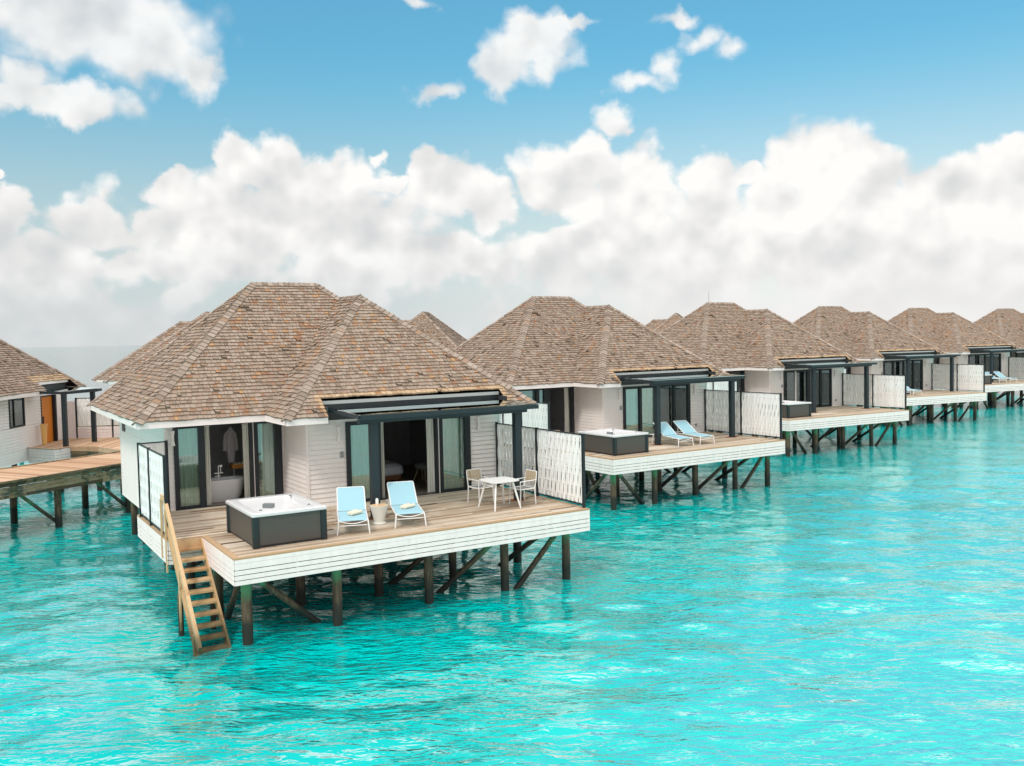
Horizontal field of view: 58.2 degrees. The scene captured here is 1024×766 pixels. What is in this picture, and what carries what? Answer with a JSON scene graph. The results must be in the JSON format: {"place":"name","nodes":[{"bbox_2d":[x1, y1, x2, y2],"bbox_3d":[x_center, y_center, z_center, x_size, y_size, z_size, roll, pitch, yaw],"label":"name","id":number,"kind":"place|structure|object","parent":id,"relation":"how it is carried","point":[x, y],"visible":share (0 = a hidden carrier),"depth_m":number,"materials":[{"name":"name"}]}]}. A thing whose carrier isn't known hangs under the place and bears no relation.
{"place":"outdoors","nodes":[
{"label":"outdoors","id":0,"kind":"place"},
{"bbox_2d":[0,339,1023,765],"bbox_3d":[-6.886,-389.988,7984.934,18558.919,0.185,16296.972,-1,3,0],"label":"water","id":1,"kind":"structure","parent":0,"point":[852,603],"depth_m":19.45,"materials":[{"name":"teal liquid"}]},
{"bbox_2d":[0,339,121,494],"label":"overwater villa","id":2,"kind":"object","parent":1,"relation":"in","point":[34,391],"visible":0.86,"depth_m":40.22,"materials":[{"name":"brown wood"}]},
{"bbox_2d":[7,398,25,428],"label":"window","id":3,"kind":"structure","parent":2,"relation":"in","point":[16,407],"depth_m":39.21,"materials":[{"name":"grey glass"}]},
{"bbox_2d":[39,421,47,444],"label":"umbrella stand","id":4,"kind":"object","parent":2,"relation":"on","point":[43,427],"visible":1,"depth_m":40.97,"materials":[{"name":"brown"}]},
{"bbox_2d":[41,396,53,442],"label":"door","id":5,"kind":"structure","parent":2,"relation":"in","point":[47,418],"depth_m":42.17,"materials":[{"name":"orange paint"}]},
{"bbox_2d":[67,401,119,437],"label":"slatted wall","id":6,"kind":"structure","parent":2,"relation":"on","point":[102,432],"depth_m":43.78,"materials":[{"name":"white paint"}]},
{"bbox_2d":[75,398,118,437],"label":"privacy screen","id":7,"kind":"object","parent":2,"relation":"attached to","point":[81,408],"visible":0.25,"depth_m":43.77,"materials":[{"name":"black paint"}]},
{"bbox_2d":[0,451,130,526],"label":"jetty","id":8,"kind":"object","parent":1,"relation":"in","point":[54,472],"visible":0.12,"depth_m":32.76,"materials":[{"name":"brown wood"}]},
{"bbox_2d":[62,311,209,454],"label":"overwater villa","id":9,"kind":"object","parent":1,"relation":"in","point":[118,371],"visible":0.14,"depth_m":53.21,"materials":[{"name":"brown wood"}]},
{"bbox_2d":[86,282,589,656],"bbox_3d":[-5.690,1.517,27.142,10.857,9.308,14.460,-3,3,-32],"label":"overwater villa","id":10,"kind":"object","parent":1,"relation":"in","point":[312,373],"visible":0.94,"depth_m":24.71,"materials":[{"name":"brown wood"}]},
{"bbox_2d":[137,440,170,565],"bbox_3d":[-8.377,2.819,22.349,0.755,2.530,3.350,-3,3,-32],"label":"privacy screen","id":11,"kind":"object","parent":10,"relation":"attached to","point":[153,471],"visible":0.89,"depth_m":22.36,"materials":[{"name":"black paint"}]},
{"bbox_2d":[178,428,198,505],"bbox_3d":[-8.693,2.252,24.673,0.520,2.145,0.076,-3,3,-32],"label":"curtain","id":12,"kind":"object","parent":10,"relation":"hanging from","point":[188,464],"visible":0.94,"depth_m":24.68,"materials":[{"name":"white fabric"}]},
{"bbox_2d":[204,426,211,504],"bbox_3d":[-8.240,2.233,24.880,0.170,2.145,0.075,-3,3,-32],"label":"curtain","id":13,"kind":"object","parent":10,"relation":"hanging from","point":[208,467],"visible":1,"depth_m":24.89,"materials":[{"name":"white fabric"}]},
{"bbox_2d":[198,476,243,502],"bbox_3d":[-8.178,2.977,25.653,1.480,0.615,0.720,-3,3,-32],"label":"bathtub","id":14,"kind":"object","parent":10,"relation":"on","point":[224,488],"visible":0.56,"depth_m":25.49,"materials":[{"name":"white ceramic"}]},
{"bbox_2d":[214,465,222,479],"bbox_3d":[-8.100,2.477,25.389,0.240,0.420,0.040,-3,3,-32],"label":"tub tap","id":15,"kind":"object","parent":14,"relation":"on","point":[220,466],"visible":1,"depth_m":25.38,"materials":[{"name":"white metal"}]},
{"bbox_2d":[173,421,283,510],"bbox_3d":[-7.692,2.191,25.065,2.900,2.272,0.120,-3,3,-32],"label":"sliding door","id":16,"kind":"structure","parent":10,"relation":"in","point":[253,426],"depth_m":25.30,"materials":[{"name":"black paint"}]},
{"bbox_2d":[223,427,238,461],"bbox_3d":[-8.042,1.756,26.285,0.450,1.010,0.120,-3,3,-32],"label":"bathrobe","id":17,"kind":"object","parent":10,"relation":"hanging from","point":[230,442],"visible":1,"depth_m":26.24,"materials":[{"name":"grey fabric"}]},
{"bbox_2d":[229,461,249,475],"bbox_3d":[-7.775,2.713,26.656,0.720,0.850,0.330,-3,3,-32],"label":"towel bench","id":18,"kind":"object","parent":10,"relation":"on","point":[233,465],"visible":0.47,"depth_m":26.42,"materials":[{"name":"orange wood"}]},
{"bbox_2d":[242,423,249,497],"bbox_3d":[-7.352,2.188,25.429,0.160,2.145,0.078,-3,3,-32],"label":"curtain","id":19,"kind":"object","parent":10,"relation":"hanging from","point":[246,459],"visible":0.99,"depth_m":25.43,"materials":[{"name":"white fabric"}]},
{"bbox_2d":[260,423,274,495],"bbox_3d":[-6.867,2.160,25.795,0.350,2.145,0.076,-3,3,-32],"label":"curtain","id":20,"kind":"object","parent":10,"relation":"hanging from","point":[267,462],"visible":0.97,"depth_m":25.80,"materials":[{"name":"white fabric"}]},
{"bbox_2d":[226,493,326,548],"bbox_3d":[-5.377,3.085,20.919,1.680,0.768,2.220,-3,3,-32],"label":"hot tub","id":21,"kind":"object","parent":10,"relation":"on","point":[269,520],"visible":1,"depth_m":20.23,"materials":[{"name":"black plastic"}]},
{"bbox_2d":[336,486,370,535],"bbox_3d":[-3.797,2.983,21.807,0.760,0.827,2.010,-2,3,-12],"label":"sun lounger","id":22,"kind":"object","parent":10,"relation":"on","point":[350,498],"visible":1,"depth_m":22.02,"materials":[{"name":"blue fabric"}]},
{"bbox_2d":[350,510,362,515],"bbox_3d":[-3.635,3.023,21.463,0.092,0.083,0.360,1,3,32],"label":"rolled towel","id":23,"kind":"object","parent":22,"relation":"on","point":[356,512],"visible":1,"depth_m":21.41,"materials":[{"name":"white fabric"}]},
{"bbox_2d":[351,424,369,497],"bbox_3d":[-4.177,2.156,25.175,0.580,2.105,0.077,-3,3,-32],"label":"curtain","id":24,"kind":"object","parent":10,"relation":"hanging from","point":[360,454],"visible":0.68,"depth_m":25.19,"materials":[{"name":"white fabric"}]},
{"bbox_2d":[370,503,387,524],"bbox_3d":[-3.186,3.145,22.062,0.428,0.447,0.428,-3,3,-32],"label":"side table","id":25,"kind":"object","parent":10,"relation":"on","point":[379,511],"visible":1,"depth_m":21.93,"materials":[{"name":"beige ceramic"}]},
{"bbox_2d":[380,422,384,497],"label":"curtain","id":26,"kind":"object","parent":10,"relation":"hanging from","point":[383,465],"visible":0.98,"depth_m":25.48,"materials":[{"name":"white fabric"}]},
{"bbox_2d":[384,460,403,481],"bbox_3d":[-4.655,2.767,28.466,2.000,0.615,2.160,-3,3,-32],"label":"bed","id":27,"kind":"object","parent":10,"relation":"on","point":[394,471],"visible":0.2,"depth_m":27.93,"materials":[{"name":"white fabric"}]},
{"bbox_2d":[386,481,426,527],"bbox_3d":[-2.628,2.926,22.480,0.760,0.827,2.010,-2,3,-15],"label":"sun lounger","id":28,"kind":"object","parent":10,"relation":"on","point":[400,493],"visible":0.98,"depth_m":22.69,"materials":[{"name":"blue fabric"}]},
{"bbox_2d":[403,503,414,508],"bbox_3d":[-2.475,2.966,22.153,0.092,0.083,0.360,1,3,34],"label":"rolled towel","id":29,"kind":"object","parent":28,"relation":"on","point":[408,506],"visible":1,"depth_m":22.09,"materials":[{"name":"white fabric"}]},
{"bbox_2d":[345,416,471,501],"bbox_3d":[-2.846,2.078,25.783,3.810,2.232,0.120,-3,3,-32],"label":"sliding door","id":30,"kind":"structure","parent":10,"relation":"in","point":[438,423],"depth_m":26.20,"materials":[{"name":"black paint"}]},
{"bbox_2d":[413,463,426,481],"bbox_3d":[-2.715,2.765,28.312,0.503,0.564,0.503,0,3,28],"label":"shell chair","id":31,"kind":"object","parent":10,"relation":"on","point":[422,466],"visible":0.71,"depth_m":28.15,"materials":[{"name":"grey"}]},
{"bbox_2d":[425,419,434,491],"bbox_3d":[-2.338,2.067,26.238,0.230,2.105,0.071,-3,3,-32],"label":"curtain","id":32,"kind":"object","parent":10,"relation":"hanging from","point":[430,457],"visible":1,"depth_m":26.25,"materials":[{"name":"white fabric"}]},
{"bbox_2d":[442,418,462,488],"bbox_3d":[-1.768,2.034,26.657,0.720,2.105,0.076,-3,3,-32],"label":"curtain","id":33,"kind":"object","parent":10,"relation":"hanging from","point":[452,454],"visible":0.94,"depth_m":26.70,"materials":[{"name":"white fabric"}]},
{"bbox_2d":[466,468,493,501],"bbox_3d":[-0.858,2.760,24.579,0.514,0.874,0.586,-4,4,-40],"label":"dining armchair","id":34,"kind":"object","parent":10,"relation":"on","point":[475,475],"visible":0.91,"depth_m":24.64,"materials":[{"name":"grey"}]},
{"bbox_2d":[478,477,520,511],"bbox_3d":[-0.328,2.864,23.793,0.860,0.734,0.879,-3,3,-32],"label":"dining table","id":35,"kind":"object","parent":10,"relation":"on","point":[495,481],"visible":1,"depth_m":23.66,"materials":[{"name":"white"}]},
{"bbox_2d":[509,469,536,503],"bbox_3d":[0.299,2.754,24.237,0.586,0.874,0.514,-3,3,-36],"label":"dining armchair","id":36,"kind":"object","parent":10,"relation":"on","point":[530,478],"visible":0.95,"depth_m":24.26,"materials":[{"name":"white metal"}]},
{"bbox_2d":[495,422,585,507],"bbox_3d":[0.698,2.175,25.353,0.070,1.905,4.370,-3,3,-32],"label":"privacy screen","id":37,"kind":"object","parent":10,"relation":"on","point":[574,481],"visible":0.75,"depth_m":24.86,"materials":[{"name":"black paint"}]},
{"bbox_2d":[403,311,466,349],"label":"overwater villa","id":38,"kind":"object","parent":1,"relation":"in","point":[434,328],"visible":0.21,"depth_m":61.75,"materials":[{"name":"brown wood"}]},
{"bbox_2d":[438,296,784,509],"bbox_3d":[3.407,0.642,41.081,10.857,9.308,14.460,-3,3,-33],"label":"overwater villa","id":39,"kind":"object","parent":1,"relation":"in","point":[597,361],"visible":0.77,"depth_m":39.25,"materials":[{"name":"brown wood"}]},
{"bbox_2d":[502,402,549,455],"bbox_3d":[0.806,1.945,36.242,0.755,2.530,3.350,-3,3,-33],"label":"privacy screen","id":40,"kind":"object","parent":39,"relation":"attached to","point":[534,421],"visible":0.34,"depth_m":35.40,"materials":[{"name":"black paint"}]},
{"bbox_2d":[517,387,574,432],"bbox_3d":[1.442,1.317,38.967,2.900,2.272,0.120,-3,3,-33],"label":"sliding door","id":41,"kind":"structure","parent":39,"relation":"in","point":[546,391],"depth_m":38.97,"materials":[{"name":"black paint"}]},
{"bbox_2d":[564,388,568,431],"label":"curtain","id":42,"kind":"object","parent":39,"relation":"hanging from","point":[566,401],"visible":0.87,"depth_m":39.73,"materials":[{"name":"white fabric"}]},
{"bbox_2d":[578,428,648,455],"bbox_3d":[3.832,2.208,34.865,1.680,0.768,2.220,-3,3,-33],"label":"hot tub","id":43,"kind":"object","parent":39,"relation":"on","point":[612,441],"visible":0.97,"depth_m":34.19,"materials":[{"name":"grey plastic"}]},
{"bbox_2d":[626,389,635,430],"bbox_3d":[5.006,1.277,39.175,0.700,2.105,0.078,-3,3,-33],"label":"curtain","id":44,"kind":"object","parent":39,"relation":"hanging from","point":[630,411],"visible":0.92,"depth_m":39.23,"materials":[{"name":"white fabric"}]},
{"bbox_2d":[642,388,644,424],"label":"curtain","id":45,"kind":"object","parent":39,"relation":"hanging from","point":[643,394],"visible":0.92,"depth_m":39.58,"materials":[{"name":"white fabric"}]},
{"bbox_2d":[622,384,690,436],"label":"sliding door","id":46,"kind":"structure","parent":39,"relation":"in","point":[675,399],"depth_m":40.03,"materials":[{"name":"black paint"}]},
{"bbox_2d":[649,422,693,446],"bbox_3d":[6.342,2.035,36.780,0.760,0.827,2.010,-3,3,-27],"label":"sun lounger","id":47,"kind":"object","parent":39,"relation":"on","point":[667,430],"visible":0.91,"depth_m":36.91,"materials":[{"name":"blue fabric"}]},
{"bbox_2d":[672,420,714,444],"bbox_3d":[7.276,1.987,37.378,0.760,0.827,2.010,-3,3,-29],"label":"sun lounger","id":48,"kind":"object","parent":39,"relation":"on","point":[685,427],"visible":0.94,"depth_m":37.54,"materials":[{"name":"blue fabric"}]},
{"bbox_2d":[704,389,781,439],"bbox_3d":[9.826,1.293,39.407,0.070,1.905,4.370,-3,3,-33],"label":"privacy screen","id":49,"kind":"object","parent":39,"relation":"on","point":[713,422],"visible":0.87,"depth_m":39.14,"materials":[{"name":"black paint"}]},
{"bbox_2d":[646,313,682,332],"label":"overwater villa","id":50,"kind":"object","parent":1,"relation":"in","point":[658,325],"visible":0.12,"depth_m":81.43,"materials":[{"name":"brown wood"}]},
{"bbox_2d":[660,302,908,456],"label":"overwater villa","id":51,"kind":"object","parent":1,"relation":"in","point":[765,351],"visible":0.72,"depth_m":52.53,"materials":[{"name":"brown wood"}]},
{"bbox_2d":[707,381,738,414],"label":"privacy screen","id":52,"kind":"object","parent":51,"relation":"attached to","point":[715,386],"visible":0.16,"depth_m":49.20,"materials":[{"name":"black paint"}]},
{"bbox_2d":[710,370,744,400],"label":"sliding door","id":53,"kind":"structure","parent":51,"relation":"in","point":[741,383],"depth_m":52.86,"materials":[{"name":"black paint"}]},
{"bbox_2d":[760,400,810,417],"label":"hot tub","id":54,"kind":"object","parent":51,"relation":"on","point":[793,409],"visible":0.66,"depth_m":47.11,"materials":[{"name":"grey"}]},
{"bbox_2d":[783,368,831,407],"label":"sliding door","id":55,"kind":"structure","parent":51,"relation":"in","point":[797,383],"depth_m":52.74,"materials":[{"name":"black paint"}]},
{"bbox_2d":[842,373,906,409],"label":"privacy screen","id":56,"kind":"object","parent":51,"relation":"on","point":[887,390],"visible":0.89,"depth_m":51.94,"materials":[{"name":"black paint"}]},
{"bbox_2d":[792,306,986,426],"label":"overwater villa","id":57,"kind":"object","parent":1,"relation":"in","point":[889,348],"visible":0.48,"depth_m":65.83,"materials":[{"name":"brown wood"}]},
{"bbox_2d":[844,367,850,384],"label":"sliding door","id":58,"kind":"structure","parent":57,"relation":"in","point":[848,368],"depth_m":66.09,"materials":[{"name":"black paint"}]},
{"bbox_2d":[883,359,922,391],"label":"sliding door","id":59,"kind":"structure","parent":57,"relation":"in","point":[894,367],"depth_m":66.00,"materials":[{"name":"black paint"}]},
{"bbox_2d":[900,386,921,394],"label":"sun lounger","id":60,"kind":"object","parent":57,"relation":"on","point":[913,390],"visible":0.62,"depth_m":61.45,"materials":[{"name":"white"}]},
{"bbox_2d":[931,363,984,391],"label":"privacy screen","id":61,"kind":"object","parent":57,"relation":"on","point":[937,375],"visible":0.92,"depth_m":64.55,"materials":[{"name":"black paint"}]},
{"bbox_2d":[888,308,1023,409],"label":"overwater villa","id":62,"kind":"object","parent":1,"relation":"in","point":[970,342],"visible":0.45,"depth_m":77.44,"materials":[{"name":"brown wood"}]},
{"bbox_2d":[933,358,938,363],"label":"sliding door","id":63,"kind":"structure","parent":62,"relation":"in","point":[935,360],"depth_m":77.50,"materials":[{"name":"black paint"}]},
{"bbox_2d":[954,374,991,384],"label":"hot tub","id":64,"kind":"object","parent":62,"relation":"on","point":[988,378],"visible":0.28,"depth_m":71.88,"materials":[{"name":"grey"}]},
{"bbox_2d":[968,353,1000,379],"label":"sliding door","id":65,"kind":"structure","parent":62,"relation":"in","point":[981,359],"depth_m":77.18,"materials":[{"name":"black paint"}]},
{"bbox_2d":[985,372,1006,382],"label":"sun lounger","id":66,"kind":"object","parent":62,"relation":"on","point":[993,377],"visible":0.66,"depth_m":73.43,"materials":[{"name":"blue fabric"}]},
{"bbox_2d":[994,371,1016,379],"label":"sun lounger","id":67,"kind":"object","parent":62,"relation":"on","point":[999,374],"visible":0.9,"depth_m":74.56,"materials":[{"name":"blue fabric"}]},
{"bbox_2d":[1008,357,1023,378],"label":"privacy screen","id":68,"kind":"object","parent":62,"relation":"on","point":[1015,367],"visible":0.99,"depth_m":77.48,"materials":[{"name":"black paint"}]},
{"bbox_2d":[973,308,1023,394],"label":"overwater villa","id":69,"kind":"object","parent":1,"relation":"in","point":[1007,324],"visible":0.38,"depth_m":89.51,"materials":[{"name":"brown wood"}]},
{"bbox_2d":[1010,352,1023,357],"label":"sliding door","id":70,"kind":"structure","parent":69,"relation":"in","point":[1012,354],"depth_m":87.56,"materials":[{"name":"black paint"}]},
{"bbox_2d":[0,0,1023,347],"label":"sky","id":71,"kind":"structure","parent":0,"point":[462,163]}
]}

